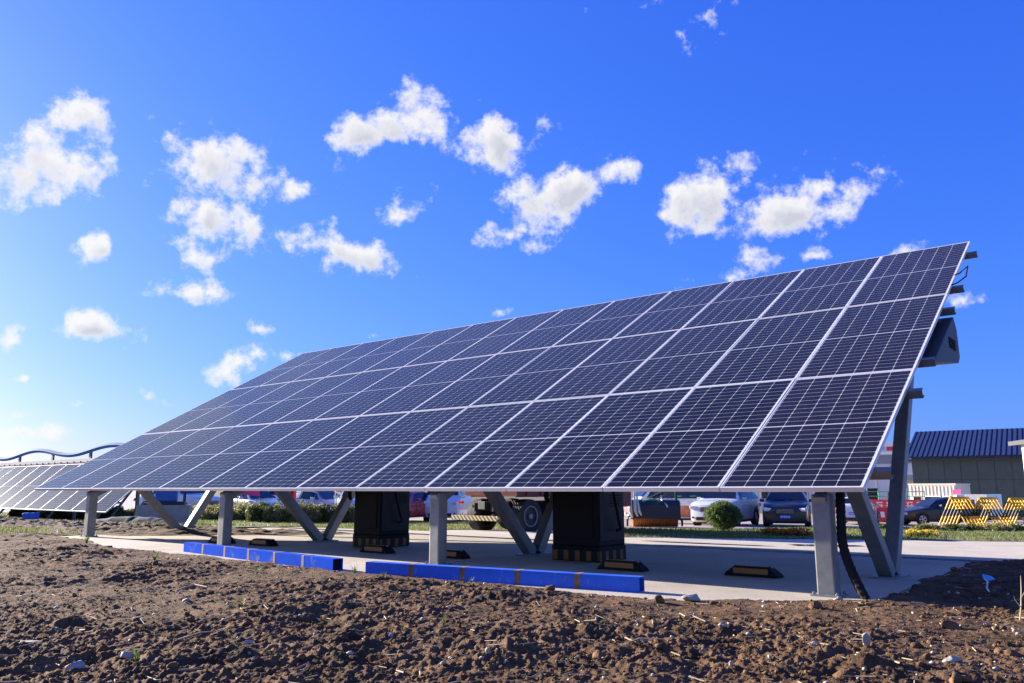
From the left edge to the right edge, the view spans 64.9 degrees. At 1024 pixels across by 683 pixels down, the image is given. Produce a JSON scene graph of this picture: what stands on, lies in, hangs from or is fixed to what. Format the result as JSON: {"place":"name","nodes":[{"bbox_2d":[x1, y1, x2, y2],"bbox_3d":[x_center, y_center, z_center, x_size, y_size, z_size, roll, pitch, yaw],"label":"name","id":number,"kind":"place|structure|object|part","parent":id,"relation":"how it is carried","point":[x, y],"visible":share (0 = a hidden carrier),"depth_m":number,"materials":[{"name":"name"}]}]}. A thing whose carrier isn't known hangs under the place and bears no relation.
{"place":"outdoors","nodes":[
{"label":"outdoors","id":0,"kind":"place"},
{"bbox_2d":[0,519,105,534],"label":"rough grass","id":1,"kind":"structure","parent":0,"point":[23,529],"depth_m":15.37,"materials":[{"name":"green plant"}]},
{"bbox_2d":[0,512,503,530],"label":"lawn","id":2,"kind":"structure","parent":0,"point":[266,523],"depth_m":29.64,"materials":[{"name":"green plant"}]},
{"bbox_2d":[7,509,44,518],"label":"shrub","id":3,"kind":"object","parent":2,"relation":"on","point":[15,513],"visible":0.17,"depth_m":29.93,"materials":[{"name":"green plant"}]},
{"bbox_2d":[40,511,84,519],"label":"shrub","id":4,"kind":"object","parent":2,"relation":"on","point":[62,515],"visible":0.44,"depth_m":27.99,"materials":[{"name":"green plant"}]},
{"bbox_2d":[0,464,139,519],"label":"solar array","id":5,"kind":"object","parent":2,"relation":"on","point":[18,485],"visible":0.58,"depth_m":27.79,"materials":[{"name":"glass"}]},
{"bbox_2d":[82,506,133,520],"bbox_3d":[-12.960,5.772,26.826,2.241,0.716,1.859,0,-10,0],"label":"shrub","id":6,"kind":"object","parent":2,"relation":"on","point":[121,511],"visible":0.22,"depth_m":26.51,"materials":[{"name":"green plant"}]},
{"bbox_2d":[96,516,181,524],"bbox_3d":[-10.075,4.793,21.437,3.224,0.297,0.700,-5,-11,23],"label":"tarpaulin","id":7,"kind":"object","parent":2,"relation":"on","point":[130,519],"visible":0.51,"depth_m":21.21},
{"bbox_2d":[135,505,190,523],"bbox_3d":[-10.400,5.205,24.056,1.450,0.640,0.900,3,-11,-17],"label":"equipment crate","id":8,"kind":"object","parent":2,"relation":"on","point":[180,513],"visible":0.38,"depth_m":23.74,"materials":[{"name":"metal"}]},
{"bbox_2d":[150,491,186,504],"bbox_3d":[-10.338,4.577,24.190,1.020,0.645,0.500,3,-11,-17],"label":"blue machine","id":9,"kind":"object","parent":8,"relation":"on","point":[167,497],"visible":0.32,"depth_m":23.99,"materials":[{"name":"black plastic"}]},
{"bbox_2d":[0,516,353,535],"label":"dirt heap","id":10,"kind":"object","parent":2,"relation":"on","point":[111,528],"visible":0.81,"depth_m":15.49,"materials":[{"name":"soil"}]},
{"bbox_2d":[22,512,39,518],"bbox_3d":[-13.190,4.824,22.098,0.428,0.270,0.270,6,-12,-28],"label":"blue barrel","id":11,"kind":"object","parent":10,"relation":"on","point":[28,515],"visible":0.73,"depth_m":22.01,"materials":[{"name":"paint"}]},
{"bbox_2d":[199,503,219,519],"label":"shrub","id":12,"kind":"object","parent":2,"relation":"on","point":[211,513],"visible":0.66,"depth_m":35.70,"materials":[{"name":"green plant"}]},
{"bbox_2d":[232,500,247,519],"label":"shrub","id":13,"kind":"object","parent":2,"relation":"on","point":[234,506],"visible":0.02,"depth_m":36.88,"materials":[{"name":"green plant"}]},
{"bbox_2d":[232,501,260,520],"bbox_3d":[-11.595,7.574,35.865,1.597,0.912,1.283,0,-10,0],"label":"shrub","id":14,"kind":"object","parent":2,"relation":"on","point":[239,513],"visible":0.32,"depth_m":35.54,"materials":[{"name":"green plant"}]},
{"bbox_2d":[237,491,259,503],"bbox_3d":[-12.501,7.469,38.178,1.039,1.880,0.119,0,-10,1],"label":"flag","id":15,"kind":"object","parent":2,"relation":"on","point":[254,493],"visible":0.36,"depth_m":38.20,"materials":[{"name":"fabric"}]},
{"bbox_2d":[245,499,276,521],"bbox_3d":[-10.499,7.107,33.901,1.494,1.094,1.171,0,-10,0],"label":"shrub","id":16,"kind":"object","parent":2,"relation":"on","point":[253,513],"visible":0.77,"depth_m":33.63,"materials":[{"name":"green plant"}]},
{"bbox_2d":[261,500,296,522],"bbox_3d":[-9.617,7.113,33.627,1.605,0.999,1.324,0,-10,0],"label":"shrub","id":17,"kind":"object","parent":2,"relation":"on","point":[276,514],"visible":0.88,"depth_m":33.37,"materials":[{"name":"green plant"}]},
{"bbox_2d":[292,499,322,522],"bbox_3d":[-8.683,7.178,34.058,1.465,1.054,1.322,10,-14,-43],"label":"shrub","id":18,"kind":"object","parent":2,"relation":"on","point":[311,513],"visible":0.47,"depth_m":33.85,"materials":[{"name":"green plant"}]},
{"bbox_2d":[315,500,346,522],"bbox_3d":[-7.783,7.272,34.435,1.615,1.040,1.151,0,-10,0],"label":"shrub","id":19,"kind":"object","parent":2,"relation":"on","point":[326,516],"visible":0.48,"depth_m":34.16,"materials":[{"name":"green plant"}]},
{"bbox_2d":[341,505,354,522],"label":"shrub","id":20,"kind":"object","parent":2,"relation":"on","point":[349,517],"visible":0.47,"depth_m":34.25,"materials":[{"name":"green plant"}]},
{"bbox_2d":[0,491,983,560],"bbox_3d":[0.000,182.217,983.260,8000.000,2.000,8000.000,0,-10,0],"label":"ground","id":21,"kind":"structure","parent":0,"point":[217,493],"depth_m":17.18,"materials":[{"name":"soil"}]},
{"bbox_2d":[288,491,295,499],"bbox_3d":[-10.521,7.449,38.488,0.397,2.100,0.119,-1,-10,4],"label":"flag","id":22,"kind":"object","parent":21,"relation":"on","point":[293,493],"visible":0.21,"depth_m":38.49,"materials":[{"name":"fabric"}]},
{"bbox_2d":[754,441,912,511],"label":"white hall","id":23,"kind":"structure","parent":21,"relation":"on","point":[884,459],"depth_m":89.44,"materials":[{"name":"paint"}]},
{"bbox_2d":[761,492,768,498],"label":"window","id":24,"kind":"structure","parent":23,"relation":"in","point":[764,495],"depth_m":96.66,"materials":[{"name":"black glass"}]},
{"bbox_2d":[867,488,877,499],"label":"window","id":25,"kind":"structure","parent":23,"relation":"in","point":[868,489],"depth_m":89.62,"materials":[{"name":"black glass"}]},
{"bbox_2d":[0,534,1023,682],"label":"soil","id":26,"kind":"structure","parent":0,"point":[169,575],"depth_m":4.57,"materials":[{"name":"brown soil"}]},
{"bbox_2d":[19,640,41,642],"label":"twig","id":27,"kind":"object","parent":26,"relation":"on","point":[30,641],"visible":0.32,"depth_m":4.22,"materials":[{"name":"beige wood"}]},
{"bbox_2d":[64,660,85,669],"bbox_3d":[-1.983,1.478,3.651,0.071,0.058,0.068,-5,-12,26],"label":"stone","id":28,"kind":"object","parent":26,"relation":"on","point":[80,664],"visible":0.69,"depth_m":3.64,"materials":[{"name":"grey stone"}]},
{"bbox_2d":[82,532,91,543],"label":"weed","id":29,"kind":"object","parent":26,"relation":"on","point":[86,539],"visible":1,"depth_m":11.84,"materials":[{"name":"green plant"}]},
{"bbox_2d":[120,651,131,658],"bbox_3d":[-1.806,1.470,3.775,0.051,0.036,0.041,5,-12,-25],"label":"stone","id":30,"kind":"object","parent":26,"relation":"on","point":[126,654],"visible":0.97,"depth_m":3.76,"materials":[{"name":"grey stone"}]},
{"bbox_2d":[132,645,144,661],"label":"weed","id":31,"kind":"object","parent":26,"relation":"on","point":[136,656],"visible":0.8,"depth_m":3.66,"materials":[{"name":"green plant"}]},
{"bbox_2d":[179,630,222,639],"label":"twig","id":32,"kind":"object","parent":26,"relation":"on","point":[197,633],"visible":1,"depth_m":4.27,"materials":[{"name":"wood"}]},
{"bbox_2d":[176,582,234,591],"bbox_3d":[-2.488,1.988,6.527,0.468,0.073,0.109,-2,-11,12],"label":"twig","id":33,"kind":"object","parent":26,"relation":"on","point":[179,589],"visible":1,"depth_m":6.53,"materials":[{"name":"wood"}]},
{"bbox_2d":[243,640,252,643],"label":"stone","id":34,"kind":"object","parent":26,"relation":"on","point":[248,642],"visible":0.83,"depth_m":4.13,"materials":[{"name":"grey stone"}]},
{"bbox_2d":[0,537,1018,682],"bbox_3d":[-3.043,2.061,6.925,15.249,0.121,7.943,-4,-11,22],"label":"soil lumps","id":35,"kind":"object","parent":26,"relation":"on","point":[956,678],"visible":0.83,"depth_m":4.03,"materials":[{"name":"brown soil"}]},
{"bbox_2d":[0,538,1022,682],"bbox_3d":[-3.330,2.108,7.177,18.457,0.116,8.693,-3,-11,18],"label":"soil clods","id":36,"kind":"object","parent":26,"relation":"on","point":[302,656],"visible":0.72,"depth_m":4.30,"materials":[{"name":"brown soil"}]},
{"bbox_2d":[0,550,1023,682],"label":"straw","id":37,"kind":"object","parent":26,"relation":"on","point":[533,676],"visible":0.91,"depth_m":4.18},
{"bbox_2d":[0,540,1023,682],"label":"gravel bits","id":38,"kind":"object","parent":26,"relation":"on","point":[487,651],"visible":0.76,"depth_m":4.36,"materials":[{"name":"grey stone"}]},
{"bbox_2d":[61,527,969,600],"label":"parking slab","id":39,"kind":"structure","parent":26,"relation":"on","point":[677,573],"depth_m":9.07,"materials":[{"name":"concrete"}]},
{"bbox_2d":[208,536,235,543],"bbox_3d":[-4.444,3.038,12.343,0.537,0.098,0.154,-8,-13,38],"label":"wheel stop","id":40,"kind":"object","parent":39,"relation":"on","point":[213,539],"visible":0.48,"depth_m":12.33,"materials":[{"name":"black rubber"}]},
{"bbox_2d":[248,538,277,546],"bbox_3d":[-3.646,2.940,11.813,0.537,0.098,0.154,-8,-13,38],"label":"wheel stop","id":41,"kind":"object","parent":39,"relation":"on","point":[263,542],"visible":1,"depth_m":11.71,"materials":[{"name":"black rubber"}]},
{"bbox_2d":[183,542,342,570],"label":"box beam","id":42,"kind":"structure","parent":39,"relation":"on","point":[299,559],"depth_m":9.09,"materials":[{"name":"blue paint"}]},
{"bbox_2d":[360,544,394,553],"bbox_3d":[-1.748,2.693,10.462,0.537,0.098,0.155,-8,-13,38],"label":"wheel stop","id":43,"kind":"object","parent":39,"relation":"on","point":[379,549],"visible":1,"depth_m":10.37,"materials":[{"name":"black rubber"}]},
{"bbox_2d":[348,491,409,546],"bbox_3d":[-1.915,2.221,11.775,0.746,1.500,0.665,-8,-13,38],"label":"charging cabinet","id":44,"kind":"object","parent":39,"relation":"on","point":[381,517],"visible":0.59,"depth_m":11.54,"materials":[{"name":"black metal"}]},
{"bbox_3d":[-2.096,2.082,11.626,0.460,1.200,0.008,-8,-13,38],"label":"door","id":45,"kind":"part","parent":44,"relation":"part of","materials":[{"name":"black paint"}]},
{"bbox_2d":[447,549,470,558],"bbox_3d":[-0.746,2.552,9.694,0.537,0.098,0.154,-8,-13,38],"label":"wheel stop","id":46,"kind":"object","parent":39,"relation":"on","point":[456,554],"visible":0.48,"depth_m":9.56,"materials":[{"name":"black rubber"}]},
{"bbox_2d":[365,561,644,592],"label":"box beam","id":47,"kind":"structure","parent":39,"relation":"on","point":[598,581],"depth_m":6.97,"materials":[{"name":"blue metal"}]},
{"bbox_2d":[34,241,977,597],"bbox_3d":[-1.329,1.113,13.198,15.280,4.239,6.030,-8,-13,38],"label":"solar array","id":48,"kind":"object","parent":39,"relation":"on","point":[796,381],"visible":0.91,"depth_m":10.27,"materials":[{"name":"glass"}]},
{"bbox_2d":[835,492,869,599],"bbox_3d":[2.601,1.545,6.196,0.112,0.852,0.259,4,-11,-19],"label":"conduit","id":49,"kind":"object","parent":48,"relation":"attached to","point":[855,579],"visible":0.94,"depth_m":6.21,"materials":[{"name":"black plastic"}]},
{"bbox_2d":[922,317,959,364],"bbox_3d":[4.579,-0.005,8.808,0.308,0.686,1.443,-8,-13,38],"label":"equipment box","id":50,"kind":"object","parent":48,"relation":"attached to","point":[942,347],"visible":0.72,"depth_m":8.81,"materials":[{"name":"grey metal"}]},
{"bbox_2d":[544,491,625,562],"bbox_3d":[0.890,1.814,9.556,0.826,1.500,0.666,-8,-13,38],"label":"charging cabinet","id":51,"kind":"object","parent":39,"relation":"on","point":[588,526],"visible":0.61,"depth_m":9.30,"materials":[{"name":"black metal"}]},
{"bbox_3d":[0.709,1.674,9.407,0.540,1.200,0.008,-8,-13,38],"label":"door","id":52,"kind":"part","parent":51,"relation":"part of","materials":[{"name":"black paint"}]},
{"bbox_2d":[597,559,648,571],"bbox_3d":[1.129,2.284,8.236,0.537,0.098,0.154,-8,-13,38],"label":"wheel stop","id":53,"kind":"object","parent":39,"relation":"on","point":[624,565],"visible":1,"depth_m":8.16,"materials":[{"name":"black rubber"}]},
{"bbox_2d":[724,564,783,578],"bbox_3d":[2.289,2.176,7.646,0.537,0.098,0.154,-8,-13,38],"label":"wheel stop","id":54,"kind":"object","parent":39,"relation":"on","point":[754,571],"visible":1,"depth_m":7.57,"materials":[{"name":"black rubber"}]},
{"bbox_2d":[621,637,662,644],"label":"twig","id":55,"kind":"object","parent":26,"relation":"on","point":[642,638],"visible":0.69,"depth_m":4.17,"materials":[{"name":"wood"}]},
{"bbox_2d":[654,595,664,602],"bbox_3d":[1.052,1.826,5.716,0.070,0.057,0.078,-4,-11,23],"label":"stone","id":56,"kind":"object","parent":26,"relation":"on","point":[659,598],"visible":1,"depth_m":5.69,"materials":[{"name":"stone"}]},
{"bbox_2d":[681,594,700,601],"bbox_3d":[1.304,1.863,5.836,0.156,0.061,0.094,3,-11,-17],"label":"stone","id":57,"kind":"object","parent":26,"relation":"on","point":[692,597],"visible":0.97,"depth_m":5.82,"materials":[{"name":"white stone"}]},
{"bbox_2d":[718,623,726,626],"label":"stone","id":58,"kind":"object","parent":26,"relation":"on","point":[722,625],"visible":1,"depth_m":4.52,"materials":[{"name":"grey stone"}]},
{"bbox_2d":[808,641,821,645],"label":"stone","id":59,"kind":"object","parent":26,"relation":"on","point":[814,643],"visible":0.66,"depth_m":3.99,"materials":[{"name":"grey stone"}]},
{"bbox_2d":[808,601,822,608],"bbox_3d":[2.010,1.743,5.323,0.094,0.056,0.082,2,-11,-11],"label":"stone","id":60,"kind":"object","parent":26,"relation":"on","point":[816,604],"visible":0.97,"depth_m":5.29,"materials":[{"name":"stone"}]},
{"bbox_2d":[862,632,870,645],"bbox_3d":[1.724,1.453,3.920,0.042,0.070,0.030,-2,-11,13],"label":"stone","id":61,"kind":"object","parent":26,"relation":"on","point":[866,638],"visible":0.93,"depth_m":3.91,"materials":[{"name":"grey stone"}]},
{"bbox_2d":[940,620,959,629],"bbox_3d":[2.546,1.641,4.675,0.088,0.051,0.104,-9,-14,41],"label":"stone","id":62,"kind":"object","parent":26,"relation":"on","point":[949,624],"visible":0.98,"depth_m":4.66,"materials":[{"name":"stone"}]},
{"bbox_2d":[942,656,962,662],"bbox_3d":[2.022,1.460,3.695,0.100,0.038,0.051,4,-11,-23],"label":"stone","id":63,"kind":"object","parent":26,"relation":"on","point":[952,659],"visible":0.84,"depth_m":3.68,"materials":[{"name":"white stone"}]},
{"bbox_2d":[982,574,994,580],"bbox_3d":[4.275,2.117,7.232,0.110,0.054,0.090,0,-10,0],"label":"litter scrap","id":64,"kind":"object","parent":26,"relation":"on","point":[987,577],"visible":0.88,"depth_m":7.23,"materials":[{"name":"blue plastic"}]},
{"bbox_2d":[1014,576,1023,619],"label":"dry stalk","id":65,"kind":"object","parent":26,"relation":"on","point":[1021,596],"visible":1,"depth_m":4.99,"materials":[{"name":"plant"}]},
{"bbox_2d":[0,509,1023,528],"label":"car park","id":66,"kind":"structure","parent":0,"point":[687,524],"depth_m":40.49,"materials":[{"name":"grey asphalt"}]},
{"bbox_2d":[0,443,135,509],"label":"wave topped wall","id":67,"kind":"structure","parent":66,"relation":"on","point":[129,503],"depth_m":59.22,"materials":[{"name":"white paint"}]},
{"bbox_2d":[133,491,219,508],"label":"white suv","id":68,"kind":"object","parent":66,"relation":"on","point":[193,498],"visible":0.14,"depth_m":40.18,"materials":[{"name":"paint"}]},
{"bbox_2d":[233,491,284,508],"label":"grey sedan","id":69,"kind":"object","parent":66,"relation":"on","point":[266,496],"visible":0.1,"depth_m":40.58,"materials":[{"name":"silver metal"}]},
{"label":"side window","id":70,"kind":"part","parent":69,"relation":"part of","materials":[{"name":"glass"}]},
{"bbox_2d":[276,491,337,510],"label":"silver sedan","id":71,"kind":"object","parent":66,"relation":"on","point":[316,497],"visible":0.12,"depth_m":40.08,"materials":[{"name":"paint"}]},
{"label":"side window","id":72,"kind":"part","parent":71,"relation":"part of","materials":[{"name":"glass"}]},
{"bbox_2d":[334,491,354,507],"bbox_3d":[-7.303,7.608,37.861,2.160,1.689,4.355,3,-11,-15],"label":"white hatchback","id":73,"kind":"object","parent":66,"relation":"on","point":[340,495],"visible":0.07,"depth_m":37.05,"materials":[{"name":"paint"}]},
{"bbox_2d":[409,491,427,518],"bbox_3d":[-5.195,8.033,39.409,2.180,1.508,4.756,-5,-11,25],"label":"red sedan","id":74,"kind":"object","parent":66,"relation":"on","point":[417,504],"visible":0.12,"depth_m":38.86,"materials":[{"name":"paint"}]},
{"bbox_3d":[-4.391,7.600,39.472,0.216,0.403,2.064,-5,-11,25],"label":"side window","id":75,"kind":"part","parent":74,"relation":"part of","materials":[{"name":"blue glass"}]},
{"bbox_2d":[423,491,471,520],"bbox_3d":[-3.299,8.244,41.811,2.230,2.103,5.159,-1,-10,5],"label":"white van","id":76,"kind":"object","parent":66,"relation":"on","point":[454,507],"visible":0.44,"depth_m":39.54,"materials":[{"name":"paint"}]},
{"bbox_2d":[624,492,713,522],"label":"service van","id":77,"kind":"object","parent":66,"relation":"on","point":[686,499],"visible":0.06,"depth_m":40.47,"materials":[{"name":"white paint"}]},
{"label":"side window","id":78,"kind":"part","parent":77,"relation":"part of","materials":[{"name":"black glass"}]},
{"bbox_2d":[689,491,760,525],"bbox_3d":[9.757,7.477,36.663,2.270,1.809,4.862,-7,-12,32],"label":"white suv","id":79,"kind":"object","parent":66,"relation":"on","point":[748,504],"visible":0.52,"depth_m":35.83,"materials":[{"name":"paint"}]},
{"bbox_3d":[10.772,6.992,36.857,0.222,0.462,3.023,-7,-12,32],"label":"side window","id":80,"kind":"part","parent":79,"relation":"part of","materials":[{"name":"blue glass"}]},
{"bbox_2d":[760,492,811,526],"bbox_3d":[12.454,7.504,36.456,2.280,1.749,4.863,-4,-11,21],"label":"dark suv","id":81,"kind":"object","parent":66,"relation":"on","point":[787,507],"visible":0.95,"depth_m":34.48,"materials":[{"name":"grey paint"}]},
{"bbox_2d":[835,497,879,523],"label":"white sedan","id":82,"kind":"object","parent":66,"relation":"on","point":[850,516],"visible":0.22,"depth_m":42.28,"materials":[{"name":"paint"}]},
{"bbox_2d":[877,507,887,521],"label":"plastic barrier","id":83,"kind":"object","parent":66,"relation":"on","point":[882,514],"visible":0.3,"depth_m":49.05,"materials":[{"name":"red paint"}]},
{"bbox_2d":[867,491,924,507],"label":"site fence","id":84,"kind":"object","parent":66,"relation":"on","point":[908,503],"visible":0.27,"depth_m":53.38,"materials":[{"name":"metal"}]},
{"bbox_2d":[908,483,970,499],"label":"container cabin","id":85,"kind":"object","parent":66,"relation":"on","point":[942,490],"visible":0.39,"depth_m":55.51,"materials":[{"name":"white metal"}]},
{"bbox_2d":[925,496,940,498],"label":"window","id":86,"kind":"structure","parent":85,"relation":"in","point":[926,497],"depth_m":55.59,"materials":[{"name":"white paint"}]},
{"bbox_2d":[904,497,991,523],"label":"black sedan","id":87,"kind":"object","parent":66,"relation":"on","point":[928,510],"visible":0.47,"depth_m":43.35,"materials":[{"name":"paint"}]},
{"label":"side window","id":88,"kind":"part","parent":87,"relation":"part of","materials":[{"name":"black glass"}]},
{"bbox_2d":[939,497,984,528],"bbox_3d":[21.250,8.098,38.165,1.720,1.468,1.512,7,-13,-34],"label":"striped barrier","id":89,"kind":"object","parent":66,"relation":"on","point":[958,502],"visible":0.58,"depth_m":38.09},
{"bbox_2d":[908,428,1023,519],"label":"storage hall","id":90,"kind":"structure","parent":66,"relation":"on","point":[985,461],"depth_m":63.71,"materials":[{"name":"metal"}]},
{"bbox_2d":[956,494,1002,517],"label":"billboard","id":91,"kind":"object","parent":66,"relation":"on","point":[973,498],"visible":0.4,"depth_m":50.92,"materials":[{"name":"metal"}]},
{"bbox_2d":[969,497,1011,524],"bbox_3d":[22.650,8.137,38.260,1.720,1.468,1.512,7,-13,-34],"label":"striped barrier","id":92,"kind":"object","parent":66,"relation":"on","point":[989,505],"visible":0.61,"depth_m":38.18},
{"bbox_2d":[999,498,1023,523],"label":"striped barrier","id":93,"kind":"object","parent":66,"relation":"on","point":[1016,506],"visible":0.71,"depth_m":38.31,"materials":[{"name":"yellow metal"}]},
{"bbox_2d":[1008,440,1023,464],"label":"gatehouse","id":94,"kind":"object","parent":66,"relation":"on","point":[1016,443],"visible":1,"depth_m":48.39,"materials":[{"name":"white paint"}]},
{"bbox_2d":[0,0,1023,462],"label":"sky","id":95,"kind":"structure","parent":0,"point":[199,199],"materials":[{"name":"blue"}]},
{"bbox_2d":[626,492,682,526],"bbox_3d":[5.779,6.711,32.483,2.293,1.523,1.300,0,-10,0],"label":"sweeper brush","id":96,"kind":"object","parent":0,"point":[651,511],"visible":0.94,"depth_m":32.03,"materials":[{"name":"black plastic"}]},
{"bbox_2d":[292,527,1023,560],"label":"road","id":97,"kind":"structure","parent":0,"point":[985,550],"depth_m":17.76,"materials":[{"name":"concrete"}]},
{"bbox_2d":[452,491,630,531],"bbox_3d":[1.209,5.001,27.627,2.550,2.846,6.465,-10,-14,43],"label":"heavy truck","id":98,"kind":"object","parent":97,"relation":"on","point":[483,515],"visible":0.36,"depth_m":25.36,"materials":[{"name":"white metal"}]},
{"bbox_2d":[232,527,979,561],"bbox_3d":[2.218,3.010,11.652,22.000,0.100,0.160,-8,-13,38],"label":"kerb","id":99,"kind":"object","parent":97,"relation":"on","point":[668,546],"visible":0.11,"depth_m":11.19,"materials":[{"name":"concrete"}]},
{"bbox_2d":[646,540,773,545],"bbox_3d":[3.819,4.061,16.290,2.588,0.196,3.394,0,-10,0],"label":"road marking","id":100,"kind":"object","parent":97,"relation":"on","point":[707,542],"visible":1,"depth_m":16.03,"materials":[{"name":"white paint"}]},
{"bbox_2d":[788,544,861,545],"bbox_3d":[7.183,4.663,18.467,1.717,0.026,0.729,0,-10,0],"label":"road marking","id":101,"kind":"object","parent":97,"relation":"on","point":[813,544],"visible":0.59,"depth_m":18.51,"materials":[{"name":"white paint"}]},
{"bbox_2d":[624,526,1023,541],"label":"grass verge","id":102,"kind":"object","parent":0,"point":[951,539],"depth_m":23.75,"materials":[{"name":"green plant"}]},
{"bbox_2d":[703,500,743,530],"bbox_3d":[7.374,6.104,28.190,1.467,1.116,1.409,0,-10,0],"label":"round bush","id":103,"kind":"object","parent":102,"relation":"on","point":[724,514],"visible":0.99,"depth_m":27.87,"materials":[{"name":"green plant"}]},
{"bbox_2d":[760,527,813,535],"bbox_3d":[8.233,5.734,24.258,1.584,0.338,0.612,0,-10,0],"label":"flower bed","id":104,"kind":"object","parent":102,"relation":"on","point":[792,531],"visible":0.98,"depth_m":24.16,"materials":[{"name":"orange plant"}]},
{"bbox_2d":[878,522,907,529],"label":"shrub","id":105,"kind":"object","parent":102,"relation":"on","point":[882,525],"visible":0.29,"depth_m":32.32,"materials":[{"name":"green plant"}]},
{"bbox_2d":[905,529,938,536],"bbox_3d":[12.471,5.869,24.625,0.954,0.299,0.597,0,-10,0],"label":"flower bed","id":106,"kind":"object","parent":102,"relation":"on","point":[923,531],"visible":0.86,"depth_m":24.52,"materials":[{"name":"yellow plant"}]},
{"bbox_2d":[909,521,942,529],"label":"shrub","id":107,"kind":"object","parent":102,"relation":"on","point":[919,526],"visible":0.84,"depth_m":32.40,"materials":[{"name":"green plant"}]},
{"bbox_2d":[943,522,987,530],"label":"shrub","id":108,"kind":"object","parent":102,"relation":"on","point":[959,527],"visible":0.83,"depth_m":32.52,"materials":[{"name":"green plant"}]},
{"bbox_2d":[981,522,1014,530],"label":"shrub","id":109,"kind":"object","parent":102,"relation":"on","point":[999,527],"visible":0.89,"depth_m":32.88,"materials":[{"name":"green plant"}]},
{"bbox_2d":[1007,523,1023,530],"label":"shrub","id":110,"kind":"object","parent":102,"relation":"on","point":[1018,527],"visible":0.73,"depth_m":33.42,"materials":[{"name":"green plant"}]}
]}

